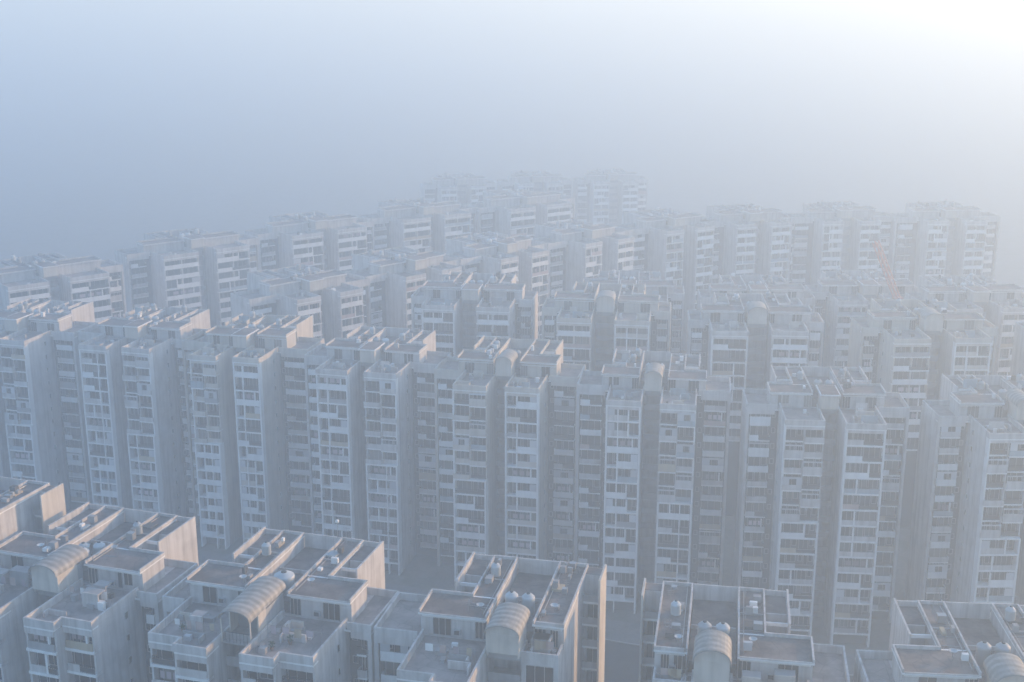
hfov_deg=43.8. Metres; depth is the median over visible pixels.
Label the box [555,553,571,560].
window
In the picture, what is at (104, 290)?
window
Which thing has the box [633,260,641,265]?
window
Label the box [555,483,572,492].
window
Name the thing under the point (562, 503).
window
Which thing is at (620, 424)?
window
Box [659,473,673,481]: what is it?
window
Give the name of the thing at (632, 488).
window
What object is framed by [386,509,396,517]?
window
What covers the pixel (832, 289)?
window
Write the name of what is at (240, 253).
window
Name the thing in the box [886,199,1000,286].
apartment block
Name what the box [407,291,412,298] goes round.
window
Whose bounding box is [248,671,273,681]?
window
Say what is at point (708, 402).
window
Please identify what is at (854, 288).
window
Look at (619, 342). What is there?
window
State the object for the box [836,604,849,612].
window
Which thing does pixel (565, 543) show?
window
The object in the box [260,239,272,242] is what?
window
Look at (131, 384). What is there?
window
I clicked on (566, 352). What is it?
window
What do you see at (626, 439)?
window
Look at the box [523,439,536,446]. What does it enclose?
window
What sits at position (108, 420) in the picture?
window
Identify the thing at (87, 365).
window
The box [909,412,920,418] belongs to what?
window
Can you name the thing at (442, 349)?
window
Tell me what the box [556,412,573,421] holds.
window
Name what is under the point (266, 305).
window
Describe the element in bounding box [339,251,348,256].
window
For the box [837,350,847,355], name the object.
window
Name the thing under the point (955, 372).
window
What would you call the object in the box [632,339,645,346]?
window
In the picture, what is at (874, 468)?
window
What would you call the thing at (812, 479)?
window
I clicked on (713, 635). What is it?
apartment block
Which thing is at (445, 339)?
window
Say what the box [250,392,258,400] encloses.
window
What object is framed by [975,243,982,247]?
window
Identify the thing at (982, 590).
window
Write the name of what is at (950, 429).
window
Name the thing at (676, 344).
window
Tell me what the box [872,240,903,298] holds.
crane
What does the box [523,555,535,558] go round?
window
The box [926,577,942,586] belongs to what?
window
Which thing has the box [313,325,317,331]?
window
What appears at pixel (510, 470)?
window
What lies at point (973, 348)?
window
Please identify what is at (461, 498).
window
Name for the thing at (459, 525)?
window
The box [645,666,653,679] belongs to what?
window
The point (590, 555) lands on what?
window
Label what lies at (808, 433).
window
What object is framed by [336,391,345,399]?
window
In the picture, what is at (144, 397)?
window
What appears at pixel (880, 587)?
window
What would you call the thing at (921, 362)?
window
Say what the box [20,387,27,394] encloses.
window
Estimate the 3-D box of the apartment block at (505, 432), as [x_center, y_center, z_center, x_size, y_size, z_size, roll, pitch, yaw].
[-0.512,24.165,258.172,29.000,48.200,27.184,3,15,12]
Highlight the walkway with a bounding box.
[198,550,854,673]
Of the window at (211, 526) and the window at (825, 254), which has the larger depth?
the window at (825, 254)
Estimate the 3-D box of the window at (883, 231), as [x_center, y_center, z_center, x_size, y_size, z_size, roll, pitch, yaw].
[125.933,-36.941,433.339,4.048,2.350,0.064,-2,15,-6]
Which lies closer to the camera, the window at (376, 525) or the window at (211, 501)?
the window at (376, 525)
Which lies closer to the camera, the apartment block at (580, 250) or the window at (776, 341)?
the window at (776, 341)
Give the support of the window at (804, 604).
in the apartment block at (821, 465)
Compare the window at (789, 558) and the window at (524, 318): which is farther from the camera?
the window at (524, 318)
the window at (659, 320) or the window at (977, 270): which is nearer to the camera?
the window at (659, 320)
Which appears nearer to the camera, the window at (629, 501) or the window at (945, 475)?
the window at (945, 475)
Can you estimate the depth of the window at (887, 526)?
236.06 m
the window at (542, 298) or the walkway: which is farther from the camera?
the window at (542, 298)
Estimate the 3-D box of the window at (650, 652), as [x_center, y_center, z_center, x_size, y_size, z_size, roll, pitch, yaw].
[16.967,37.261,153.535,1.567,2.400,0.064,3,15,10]
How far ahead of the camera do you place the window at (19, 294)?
329.26 m
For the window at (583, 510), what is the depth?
250.18 m
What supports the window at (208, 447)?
in the apartment block at (244, 374)
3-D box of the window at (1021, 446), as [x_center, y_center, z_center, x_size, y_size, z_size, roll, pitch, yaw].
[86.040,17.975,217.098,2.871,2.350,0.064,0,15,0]
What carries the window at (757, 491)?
in the apartment block at (821, 465)
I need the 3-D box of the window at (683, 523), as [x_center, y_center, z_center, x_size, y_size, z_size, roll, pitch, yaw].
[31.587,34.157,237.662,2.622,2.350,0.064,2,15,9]
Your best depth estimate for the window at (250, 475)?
268.34 m
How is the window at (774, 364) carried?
in the apartment block at (744, 340)
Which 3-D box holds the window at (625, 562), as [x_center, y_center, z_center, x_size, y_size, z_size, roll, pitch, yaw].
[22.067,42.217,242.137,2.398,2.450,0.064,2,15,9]
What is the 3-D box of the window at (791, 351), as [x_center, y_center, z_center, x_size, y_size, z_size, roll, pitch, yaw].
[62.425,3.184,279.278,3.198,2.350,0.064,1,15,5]
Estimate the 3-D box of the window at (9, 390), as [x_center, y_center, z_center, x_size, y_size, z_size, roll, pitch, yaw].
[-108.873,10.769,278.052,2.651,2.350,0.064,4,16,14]
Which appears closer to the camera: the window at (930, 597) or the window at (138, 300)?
the window at (930, 597)
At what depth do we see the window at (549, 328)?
300.38 m
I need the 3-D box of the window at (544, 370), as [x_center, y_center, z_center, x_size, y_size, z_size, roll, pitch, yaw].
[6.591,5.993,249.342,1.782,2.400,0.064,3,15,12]
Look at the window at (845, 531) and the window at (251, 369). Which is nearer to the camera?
the window at (845, 531)
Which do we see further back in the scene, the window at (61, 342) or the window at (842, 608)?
the window at (61, 342)
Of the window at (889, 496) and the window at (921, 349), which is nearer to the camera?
the window at (889, 496)
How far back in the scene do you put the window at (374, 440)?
254.90 m
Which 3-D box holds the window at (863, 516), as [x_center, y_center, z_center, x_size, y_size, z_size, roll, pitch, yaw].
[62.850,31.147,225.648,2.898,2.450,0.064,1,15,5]
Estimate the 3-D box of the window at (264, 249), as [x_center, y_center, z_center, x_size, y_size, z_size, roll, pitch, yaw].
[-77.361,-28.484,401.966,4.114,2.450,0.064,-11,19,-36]
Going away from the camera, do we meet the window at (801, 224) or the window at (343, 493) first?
the window at (343, 493)
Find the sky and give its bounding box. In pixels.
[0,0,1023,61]
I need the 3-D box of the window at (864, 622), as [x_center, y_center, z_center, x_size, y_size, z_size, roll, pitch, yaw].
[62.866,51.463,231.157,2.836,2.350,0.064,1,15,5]
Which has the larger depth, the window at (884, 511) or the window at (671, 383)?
the window at (671, 383)
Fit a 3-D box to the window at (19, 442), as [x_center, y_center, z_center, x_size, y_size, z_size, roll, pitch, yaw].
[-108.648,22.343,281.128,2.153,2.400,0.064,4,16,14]
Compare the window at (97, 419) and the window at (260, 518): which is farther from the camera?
the window at (97, 419)
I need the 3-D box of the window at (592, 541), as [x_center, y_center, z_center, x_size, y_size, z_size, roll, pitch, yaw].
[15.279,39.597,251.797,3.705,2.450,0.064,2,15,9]
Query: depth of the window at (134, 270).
371.01 m
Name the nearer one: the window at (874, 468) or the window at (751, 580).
the window at (874, 468)
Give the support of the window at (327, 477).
in the apartment block at (370, 402)
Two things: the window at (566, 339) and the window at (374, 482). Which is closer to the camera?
the window at (374, 482)
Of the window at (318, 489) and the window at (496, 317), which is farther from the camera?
the window at (496, 317)
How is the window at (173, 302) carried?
in the apartment block at (197, 268)
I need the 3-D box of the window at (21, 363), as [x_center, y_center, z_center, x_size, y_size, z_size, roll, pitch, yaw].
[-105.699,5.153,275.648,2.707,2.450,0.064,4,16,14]
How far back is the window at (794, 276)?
434.28 m
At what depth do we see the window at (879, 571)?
238.43 m
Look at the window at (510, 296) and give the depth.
307.73 m
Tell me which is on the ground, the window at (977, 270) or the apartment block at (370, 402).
the apartment block at (370, 402)
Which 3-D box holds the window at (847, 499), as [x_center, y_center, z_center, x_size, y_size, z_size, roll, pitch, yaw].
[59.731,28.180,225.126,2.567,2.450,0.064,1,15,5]
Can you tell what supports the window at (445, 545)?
in the apartment block at (505, 432)
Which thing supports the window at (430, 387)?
in the apartment block at (370, 402)
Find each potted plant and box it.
[268,640,274,650]
[287,634,292,644]
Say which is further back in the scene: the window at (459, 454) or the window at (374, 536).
the window at (374, 536)
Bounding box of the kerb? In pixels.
[605,639,852,675]
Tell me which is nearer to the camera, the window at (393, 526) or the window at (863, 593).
the window at (863, 593)
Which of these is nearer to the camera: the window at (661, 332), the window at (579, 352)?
the window at (579, 352)
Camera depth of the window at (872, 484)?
224.04 m
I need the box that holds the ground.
[0,62,1023,653]
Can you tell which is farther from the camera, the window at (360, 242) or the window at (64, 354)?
the window at (360, 242)
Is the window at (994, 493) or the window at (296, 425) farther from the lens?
the window at (296, 425)
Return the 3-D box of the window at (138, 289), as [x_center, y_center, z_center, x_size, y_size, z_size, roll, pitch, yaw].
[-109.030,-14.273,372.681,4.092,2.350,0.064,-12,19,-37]
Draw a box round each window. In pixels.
[3,347,11,353]
[4,358,13,366]
[6,372,14,380]
[7,385,15,391]
[9,399,16,406]
[10,291,27,297]
[10,411,18,419]
[10,555,23,567]
[12,425,22,433]
[15,439,23,446]
[15,451,24,458]
[16,348,23,354]
[17,464,26,472]
[18,360,25,368]
[19,373,26,381]
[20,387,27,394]
[22,399,28,407]
[23,413,30,419]
[25,427,30,433]
[25,440,31,447]
[28,465,34,473]
[31,288,46,294]
[31,322,36,331]
[37,653,56,665]
[38,635,54,644]
[39,675,58,681]
[47,322,54,330]
[60,340,72,345]
[61,350,73,357]
[62,363,74,371]
[63,376,75,381]
[65,389,77,396]
[66,402,78,412]
[67,415,79,423]
[70,427,80,436]
[70,440,81,447]
[72,282,86,288]
[72,465,84,472]
[73,292,86,299]
[73,477,85,484]
[73,635,91,641]
[74,652,94,668]
[75,490,86,496]
[79,675,95,681]
[85,353,95,359]
[86,364,96,371]
[87,378,98,385]
[88,391,99,398]
[88,568,98,583]
[89,404,100,412]
[91,280,105,286]
[91,289,105,296]
[91,418,101,425]
[92,431,102,440]
[93,300,106,307]
[93,444,104,453]
[94,310,107,317]
[94,457,105,463]
[95,470,106,477]
[96,483,107,491]
[98,354,104,360]
[98,496,108,503]
[100,365,105,373]
[101,379,107,387]
[102,392,108,401]
[103,406,109,413]
[104,419,110,426]
[105,326,113,335]
[106,445,112,453]
[109,472,115,478]
[111,497,117,504]
[112,301,119,308]
[117,572,132,588]
[124,610,128,619]
[126,633,130,641]
[127,367,136,375]
[128,356,135,360]
[128,381,137,389]
[128,655,131,663]
[129,393,138,401]
[130,259,143,263]
[130,267,144,273]
[131,277,144,284]
[131,408,139,415]
[131,420,140,429]
[132,287,145,294]
[133,297,146,304]
[133,435,143,444]
[134,448,144,456]
[137,475,146,482]
[139,501,149,508]
[141,369,149,375]
[142,381,149,389]
[143,396,151,403]
[144,408,152,417]
[145,423,153,430]
[145,623,150,630]
[147,437,153,445]
[151,328,156,338]
[161,650,174,660]
[163,668,175,681]
[165,260,179,265]
[166,279,180,288]
[167,269,179,275]
[168,331,175,338]
[169,289,181,295]
[170,299,181,306]
[183,267,196,273]
[184,258,195,263]
[184,276,196,282]
[184,287,197,293]
[185,297,198,303]
[187,661,206,671]
[194,363,201,369]
[195,374,203,382]
[197,389,204,396]
[197,402,205,410]
[199,417,206,424]
[199,429,207,438]
[201,444,210,452]
[202,458,211,466]
[202,586,217,603]
[203,471,212,478]
[203,485,213,492]
[205,511,214,518]
[206,498,214,505]
[206,524,215,530]
[208,376,216,383]
[209,389,217,396]
[210,404,218,411]
[211,417,219,425]
[211,431,220,438]
[213,335,219,344]
[218,262,229,268]
[218,512,222,519]
[219,272,230,278]
[219,281,230,288]
[219,525,223,533]
[220,291,231,298]
[221,302,230,307]
[221,311,230,317]
[228,336,232,345]
[234,251,245,256]
[234,260,245,267]
[235,269,246,276]
[235,279,246,286]
[238,377,247,386]
[239,366,246,371]
[239,391,248,399]
[241,405,249,415]
[241,419,249,427]
[241,433,250,440]
[242,446,251,456]
[244,473,253,480]
[245,460,252,466]
[246,500,254,506]
[246,513,255,521]
[247,487,253,493]
[247,526,256,533]
[248,366,257,372]
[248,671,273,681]
[249,378,257,387]
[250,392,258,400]
[251,420,260,428]
[252,434,260,442]
[253,304,267,309]
[255,488,263,497]
[256,461,262,470]
[256,474,263,484]
[256,501,264,510]
[257,514,265,522]
[258,337,264,347]
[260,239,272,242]
[261,246,272,252]
[261,256,272,261]
[262,265,273,269]
[273,338,281,347]
[287,357,303,362]
[288,367,304,376]
[288,669,312,681]
[289,381,304,389]
[290,395,305,403]
[290,408,306,417]
[290,597,301,615]
[291,435,307,442]
[293,422,306,430]
[293,461,308,469]
[293,474,309,482]
[294,248,305,254]
[294,448,307,455]
[294,487,309,495]
[294,500,310,509]
[295,240,305,244]
[295,513,310,522]
[298,305,305,310]
[309,246,320,252]
[309,255,320,263]
[310,238,320,242]
[310,303,316,308]
[310,313,317,320]
[312,389,316,396]
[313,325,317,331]
[313,403,316,410]
[313,417,317,424]
[314,444,318,451]
[315,457,318,464]
[315,471,319,478]
[316,484,320,491]
[321,389,333,397]
[322,404,334,412]
[322,418,334,428]
[322,602,340,620]
[323,432,335,440]
[324,446,336,454]
[325,474,337,484]
[326,461,336,468]
[326,516,338,523]
[327,488,337,497]
[327,502,338,511]
[327,529,339,536]
[334,348,342,359]
[336,379,345,384]
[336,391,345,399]
[337,419,346,426]
[338,405,346,414]
[339,242,348,247]
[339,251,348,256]
[339,434,347,441]
[339,476,347,482]
[340,260,349,266]
[340,448,347,455]
[340,462,348,471]
[340,490,349,498]
[340,503,349,512]
[341,517,350,525]
[342,308,347,314]
[342,319,348,326]
[343,330,348,337]
[343,531,350,537]
[352,305,359,312]
[353,240,362,246]
[353,249,363,253]
[353,317,359,323]
[353,349,359,360]
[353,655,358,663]
[362,640,367,649]
[362,656,367,669]
[367,381,378,387]
[368,392,379,402]
[368,408,380,416]
[369,421,380,430]
[369,449,381,459]
[370,290,377,297]
[371,301,378,308]
[371,437,380,443]
[371,465,382,473]
[371,479,382,488]
[372,493,383,501]
[372,507,383,515]
[373,521,384,530]
[373,535,384,541]
[374,239,383,244]
[375,230,383,235]
[384,395,394,403]
[384,408,394,417]
[385,352,391,362]
[385,383,390,388]
[385,424,395,430]
[385,437,395,444]
[385,467,395,474]
[385,495,395,502]
[385,661,399,675]
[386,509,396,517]
[387,452,396,459]
[387,536,396,543]
[387,550,397,558]
[390,523,396,531]
[390,645,409,652]
[404,354,412,363]
[405,224,414,228]
[405,232,414,237]
[406,240,415,245]
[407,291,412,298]
[418,239,428,246]
[419,223,427,226]
[419,230,427,235]
[420,373,433,378]
[420,383,433,392]
[420,397,434,406]
[420,411,434,421]
[421,425,434,435]
[421,453,435,461]
[422,481,435,489]
[422,494,435,502]
[423,440,434,448]
[423,521,436,529]
[423,534,436,542]
[424,467,435,473]
[424,508,436,516]
[425,312,438,317]
[425,323,438,330]
[433,290,440,298]
[433,617,451,635]
[440,379,455,384]
[441,313,452,318]
[441,323,452,330]
[441,335,452,342]
[441,348,452,355]
[441,390,451,398]
[441,404,452,412]
[441,418,451,427]
[441,432,452,440]
[442,446,452,454]
[442,474,452,482]
[442,488,452,496]
[442,502,452,511]
[443,516,453,524]
[443,529,453,537]
[443,543,453,552]
[444,461,452,468]
[456,289,461,298]
[456,393,468,399]
[456,405,468,415]
[456,421,468,428]
[456,435,468,444]
[456,451,469,457]
[457,464,469,474]
[458,218,467,221]
[458,225,467,232]
[458,480,471,490]
[458,495,471,503]
[458,509,471,518]
[458,524,471,531]
[459,538,471,545]
[459,552,471,560]
[464,361,474,372]
[472,395,485,398]
[473,421,485,428]
[473,437,485,444]
[473,451,485,460]
[473,467,485,474]
[473,482,483,490]
[473,496,483,505]
[473,511,483,519]
[474,408,485,416]
[474,525,484,532]
[474,539,484,546]
[475,621,486,639]
[479,314,491,319]
[480,325,491,332]
[481,219,489,224]
[481,227,489,232]
[484,290,489,299]
[486,362,493,373]
[494,315,507,319]
[496,325,507,333]
[506,292,514,300]
[508,453,520,463]
[508,467,520,476]
[508,525,520,533]
[509,396,520,404]
[509,423,520,431]
[509,438,520,448]
[509,482,520,492]
[509,497,520,504]
[510,408,520,418]
[510,511,520,519]
[510,540,520,547]
[511,213,520,217]
[511,220,520,225]
[521,364,527,375]
[522,316,529,324]
[522,328,529,334]
[523,409,536,418]
[523,424,536,433]
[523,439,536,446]
[523,454,531,461]
[523,469,535,477]
[523,483,535,490]
[523,498,535,506]
[523,512,535,520]
[523,527,535,534]
[523,541,535,548]
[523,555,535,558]
[524,212,532,215]
[524,219,532,224]
[524,228,532,232]
[525,664,553,681]
[534,627,545,632]
[540,295,544,301]
[541,365,549,377]
[546,325,553,331]
[548,216,555,220]
[550,256,559,262]
[550,265,559,271]
[550,275,558,281]
[550,630,558,647]
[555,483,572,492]
[555,511,572,520]
[555,525,572,533]
[555,539,571,547]
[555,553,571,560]
[556,386,573,392]
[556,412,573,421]
[556,426,573,436]
[556,440,573,449]
[556,469,572,477]
[557,397,573,405]
[558,455,573,465]
[559,325,572,330]
[559,498,572,505]
[560,215,567,219]
[561,336,572,343]
[563,349,572,356]
[564,300,571,309]
[576,337,588,343]
[576,349,588,357]
[576,362,588,369]
[577,326,588,330]
[578,196,585,199]
[578,203,585,206]
[578,209,585,212]
[580,522,598,530]
[580,536,598,546]
[581,435,600,445]
[581,450,599,458]
[581,479,599,488]
[581,493,598,503]
[581,508,598,517]
[582,394,600,401]
[582,405,600,414]
[582,420,600,429]
[582,550,597,560]
[583,465,599,473]
[586,648,596,661]
[586,670,596,681]
[587,604,597,617]
[587,626,596,639]
[588,301,594,310]
[594,198,600,203]
[606,543,619,553]
[606,572,619,579]
[606,586,618,593]
[607,513,620,523]
[607,528,620,536]
[608,437,622,445]
[608,453,621,463]
[608,468,621,479]
[608,557,619,565]
[609,377,618,387]
[609,422,622,430]
[609,483,621,492]
[609,498,621,505]
[615,409,623,414]
[616,338,629,345]
[617,328,629,332]
[618,302,623,311]
[621,573,633,582]
[621,587,633,595]
[622,529,634,538]
[622,558,634,566]
[623,499,635,509]
[623,514,629,521]
[624,454,637,461]
[624,469,634,476]
[624,484,636,493]
[624,544,634,550]
[625,423,637,434]
[625,438,637,446]
[626,410,638,418]
[632,328,646,333]
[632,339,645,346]
[632,376,638,388]
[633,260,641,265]
[634,241,641,246]
[634,250,641,256]
[640,302,649,312]
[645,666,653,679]
[646,644,654,657]
[647,621,656,634]
[657,329,665,335]
[657,341,665,348]
[658,286,666,294]
[658,319,665,323]
[658,549,670,557]
[658,563,670,570]
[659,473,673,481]
[659,487,672,494]
[659,504,672,512]
[659,519,671,526]
[659,534,671,543]
[660,442,674,450]
[660,456,673,463]
[660,654,669,667]
[661,413,675,419]
[661,425,675,435]
[668,380,675,389]
[672,342,678,347]
[672,564,686,574]
[673,309,680,314]
[673,320,679,325]
[673,550,686,559]
[673,654,686,673]
[674,271,679,276]
[674,505,688,513]
[674,520,687,529]
[674,535,687,543]
[677,473,691,480]
[677,489,690,496]
[678,458,691,466]
[679,427,692,436]
[679,442,692,451]
[685,415,690,420]
[688,380,698,391]
[692,328,700,332]
[692,338,700,342]
[698,240,701,247]
[698,572,716,580]
[699,558,717,566]
[700,515,719,524]
[700,530,718,535]
[700,544,717,552]
[701,501,720,509]
[702,471,721,480]
[702,486,720,494]
[703,457,721,465]
[704,427,723,435]
[704,442,722,450]
[705,400,724,405]
[705,411,724,420]
[710,313,719,321]
[713,350,728,358]
[713,363,727,370]
[714,339,728,343]
[729,429,739,435]
[730,350,744,358]
[730,364,743,371]
[730,403,741,409]
[730,416,740,422]
[731,377,743,386]
[731,390,741,398]
[733,339,744,345]
[736,265,742,269]
[737,247,743,251]
[737,312,743,322]
[737,659,750,678]
[738,238,743,242]
[742,577,759,586]
[743,562,760,570]
[744,532,761,540]
[745,264,751,269]
[746,255,751,260]
[746,502,763,510]
[746,547,761,555]
[747,237,752,242]
[747,487,764,495]
[747,518,762,526]
[748,457,765,465]
[748,472,765,480]
[749,441,766,447]
[750,426,767,434]
[751,414,768,416]
[768,314,774,322]
[773,350,786,356]
[773,363,785,370]
[774,339,786,343]
[777,395,788,405]
[778,570,794,578]
[778,585,793,593]
[778,664,798,681]
[779,554,795,562]
[780,253,786,257]
[780,262,785,268]
[780,539,796,547]
[781,235,787,242]
[781,506,796,513]
[782,491,797,500]
[783,523,797,532]
[784,460,799,467]
[785,442,800,449]
[785,474,798,484]
[786,429,801,436]
[788,292,796,298]
[789,363,803,366]
[790,350,803,357]
[791,339,804,344]
[792,265,803,269]
[792,274,803,278]
[792,314,801,321]
[793,257,804,261]
[793,616,807,625]
[795,239,805,242]
[795,586,809,594]
[795,601,808,608]
[796,223,806,226]
[796,230,805,234]
[796,570,810,578]
[798,540,812,549]
[798,555,811,564]
[800,508,816,516]
[800,524,814,533]
[802,476,818,484]
[802,490,817,498]
[803,395,811,406]
[804,444,820,451]
[804,459,819,466]
[805,430,821,437]
[808,353,816,360]
[809,340,817,347]
[822,252,829,256]
[823,243,830,249]
[824,227,831,232]
[824,234,830,241]
[828,286,836,293]
[832,252,839,256]
[834,619,847,627]
[836,339,848,344]
[836,361,846,366]
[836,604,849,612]
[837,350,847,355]
[837,573,851,582]
[838,317,849,322]
[838,558,852,566]
[839,542,853,551]
[840,307,850,311]
[841,527,854,535]
[842,395,850,407]
[842,511,856,519]
[843,328,848,333]
[843,495,857,503]
[843,589,850,596]
[844,479,858,488]
[845,463,859,471]
[846,447,861,455]
[848,433,862,439]
[850,620,866,629]
[851,286,856,293]
[851,605,867,614]
[853,307,864,311]
[853,574,869,583]
[853,589,868,597]
[855,559,871,567]
[856,543,872,551]
[857,527,873,535]
[858,512,875,520]
[859,260,865,264]
[859,496,876,505]
[860,243,866,247]
[861,359,870,366]
[861,480,877,488]
[862,346,871,353]
[862,463,878,472]
[863,336,872,340]
[863,447,880,457]
[864,434,881,441]
[865,396,876,408]
[868,260,875,264]
[869,251,875,256]
[872,596,886,606]
[874,582,887,589]
[875,567,889,575]
[876,552,890,562]
[877,537,891,545]
[878,522,892,530]
[880,507,894,517]
[881,229,887,233]
[881,492,895,501]
[882,476,896,482]
[883,320,891,329]
[883,461,898,471]
[884,418,901,422]
[885,445,899,454]
[886,430,900,438]
[892,385,906,392]
[893,372,907,378]
[894,358,908,365]
[895,347,909,351]
[896,247,908,254]
[896,256,907,260]
[896,286,904,293]
[898,230,909,234]
[898,239,909,243]
[907,438,918,445]
[908,425,919,431]
[909,319,915,329]
[909,398,922,405]
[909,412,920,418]
[911,385,923,392]
[912,358,925,366]
[912,372,924,378]
[913,347,926,351]
[918,677,937,681]
[926,261,933,265]
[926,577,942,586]
[926,594,941,600]
[927,251,934,258]
[927,563,944,571]
[928,234,935,240]
[928,243,934,247]
[929,547,945,556]
[930,533,947,541]
[931,517,948,525]
[933,502,949,510]
[934,486,951,494]
[935,294,943,300]
[936,260,942,265]
[936,470,952,478]
[937,243,944,247]
[937,454,954,463]
[939,226,945,231]
[939,438,955,447]
[940,427,955,431]
[943,320,946,329]
[954,371,966,374]
[955,357,967,364]
[956,346,968,351]
[958,292,964,301]
[964,320,974,329]
[964,678,978,681]
[965,252,971,256]
[966,406,979,417]
[967,234,973,238]
[969,371,983,374]
[970,357,985,364]
[971,346,986,352]
[973,269,979,274]
[974,260,980,264]
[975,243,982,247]
[976,234,982,238]
[976,588,990,596]
[978,572,991,581]
[979,556,993,564]
[982,522,995,529]
[982,540,995,547]
[983,507,997,515]
[985,246,990,250]
[985,489,999,499]
[986,474,1000,483]
[988,456,1002,464]
[990,443,1004,450]
[992,588,1004,595]
[993,405,1002,417]
[994,572,1005,579]
[996,556,1011,564]
[998,372,1006,375]
[998,540,1013,547]
[999,360,1009,366]
[1000,349,1010,357]
[1001,337,1011,343]
[1001,523,1015,532]
[1002,506,1018,515]
[1003,325,1011,331]
[1004,315,1013,319]
[1005,491,1019,499]
[1006,292,1014,298]
[1006,473,1021,482]
[1008,458,1023,466]
[1009,443,1023,450]
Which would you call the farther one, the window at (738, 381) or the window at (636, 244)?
the window at (636, 244)
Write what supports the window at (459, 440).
in the apartment block at (505, 432)
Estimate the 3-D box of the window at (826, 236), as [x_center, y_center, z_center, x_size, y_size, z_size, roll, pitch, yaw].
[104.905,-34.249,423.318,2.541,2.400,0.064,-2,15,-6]
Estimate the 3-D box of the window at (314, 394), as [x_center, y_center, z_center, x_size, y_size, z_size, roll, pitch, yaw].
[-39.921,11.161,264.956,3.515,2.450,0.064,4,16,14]
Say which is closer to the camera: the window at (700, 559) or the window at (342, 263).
the window at (700, 559)
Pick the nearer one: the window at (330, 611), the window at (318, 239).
the window at (330, 611)
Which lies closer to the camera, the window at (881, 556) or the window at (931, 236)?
the window at (881, 556)
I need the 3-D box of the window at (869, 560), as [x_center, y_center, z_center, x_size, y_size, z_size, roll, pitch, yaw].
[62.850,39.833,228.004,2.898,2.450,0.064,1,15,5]
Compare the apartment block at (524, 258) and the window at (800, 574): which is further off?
the apartment block at (524, 258)
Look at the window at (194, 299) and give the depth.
374.33 m
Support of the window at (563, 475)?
in the apartment block at (505, 432)
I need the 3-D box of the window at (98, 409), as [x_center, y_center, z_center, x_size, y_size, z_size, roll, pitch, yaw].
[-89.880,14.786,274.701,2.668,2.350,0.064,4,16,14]
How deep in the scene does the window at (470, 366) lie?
252.39 m
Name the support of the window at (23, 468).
in the apartment block at (43, 436)
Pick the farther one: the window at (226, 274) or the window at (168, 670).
the window at (226, 274)
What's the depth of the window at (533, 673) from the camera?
141.78 m
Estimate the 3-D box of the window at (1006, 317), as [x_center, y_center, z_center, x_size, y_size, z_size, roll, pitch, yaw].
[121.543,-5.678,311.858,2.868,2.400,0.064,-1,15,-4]
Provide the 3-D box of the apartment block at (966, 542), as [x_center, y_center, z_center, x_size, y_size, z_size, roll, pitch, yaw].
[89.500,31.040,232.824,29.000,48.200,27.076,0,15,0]
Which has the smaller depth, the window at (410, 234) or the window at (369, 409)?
the window at (369, 409)
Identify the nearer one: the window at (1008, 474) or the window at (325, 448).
the window at (1008, 474)
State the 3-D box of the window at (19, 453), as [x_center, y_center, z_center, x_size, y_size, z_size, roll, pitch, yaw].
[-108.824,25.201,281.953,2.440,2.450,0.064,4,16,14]
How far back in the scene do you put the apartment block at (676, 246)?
412.99 m
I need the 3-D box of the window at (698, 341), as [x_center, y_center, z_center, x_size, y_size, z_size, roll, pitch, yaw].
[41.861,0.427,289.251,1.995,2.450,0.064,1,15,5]
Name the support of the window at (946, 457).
in the apartment block at (966, 542)
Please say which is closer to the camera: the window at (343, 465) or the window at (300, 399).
the window at (343, 465)
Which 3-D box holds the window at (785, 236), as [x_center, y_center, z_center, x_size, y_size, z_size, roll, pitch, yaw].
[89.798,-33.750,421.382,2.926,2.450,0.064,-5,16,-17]
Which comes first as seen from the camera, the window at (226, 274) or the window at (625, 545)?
the window at (625, 545)
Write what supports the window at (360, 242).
in the apartment block at (321, 241)
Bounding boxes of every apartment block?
[0,252,126,322]
[0,298,96,510]
[0,474,65,543]
[0,499,198,681]
[78,301,210,517]
[114,227,259,327]
[148,519,399,681]
[182,310,324,548]
[230,264,370,343]
[245,210,374,271]
[304,325,451,574]
[345,246,464,328]
[358,198,475,253]
[374,551,606,681]
[411,271,537,356]
[420,172,496,204]
[434,335,585,587]
[443,231,549,338]
[467,187,574,238]
[497,170,571,196]
[531,219,634,298]
[542,281,670,370]
[572,270,684,353]
[573,167,647,224]
[574,347,730,613]
[616,207,717,350]
[639,577,849,681]
[685,287,823,515]
[697,271,815,311]
[699,202,800,283]
[733,361,909,646]
[783,200,895,285]
[804,267,917,376]
[847,293,997,526]
[853,589,1023,681]
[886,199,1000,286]
[904,372,1023,613]
[905,269,1023,379]
[1010,322,1023,375]
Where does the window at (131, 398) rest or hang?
in the apartment block at (132, 379)
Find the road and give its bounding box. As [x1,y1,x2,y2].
[604,640,852,681]
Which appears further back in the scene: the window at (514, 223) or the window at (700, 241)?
the window at (514, 223)
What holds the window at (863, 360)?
in the apartment block at (911, 351)
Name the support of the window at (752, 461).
in the apartment block at (821, 465)
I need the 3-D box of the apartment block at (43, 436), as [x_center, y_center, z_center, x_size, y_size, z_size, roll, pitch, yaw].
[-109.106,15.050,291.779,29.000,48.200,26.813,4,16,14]
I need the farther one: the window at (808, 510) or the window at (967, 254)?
the window at (967, 254)
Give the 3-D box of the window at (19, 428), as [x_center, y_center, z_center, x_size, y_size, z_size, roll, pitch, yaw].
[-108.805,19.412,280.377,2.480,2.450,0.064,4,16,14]
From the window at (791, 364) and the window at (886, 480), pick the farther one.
the window at (791, 364)
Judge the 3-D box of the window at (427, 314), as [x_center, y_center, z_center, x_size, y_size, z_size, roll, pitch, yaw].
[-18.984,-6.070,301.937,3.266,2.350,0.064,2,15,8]

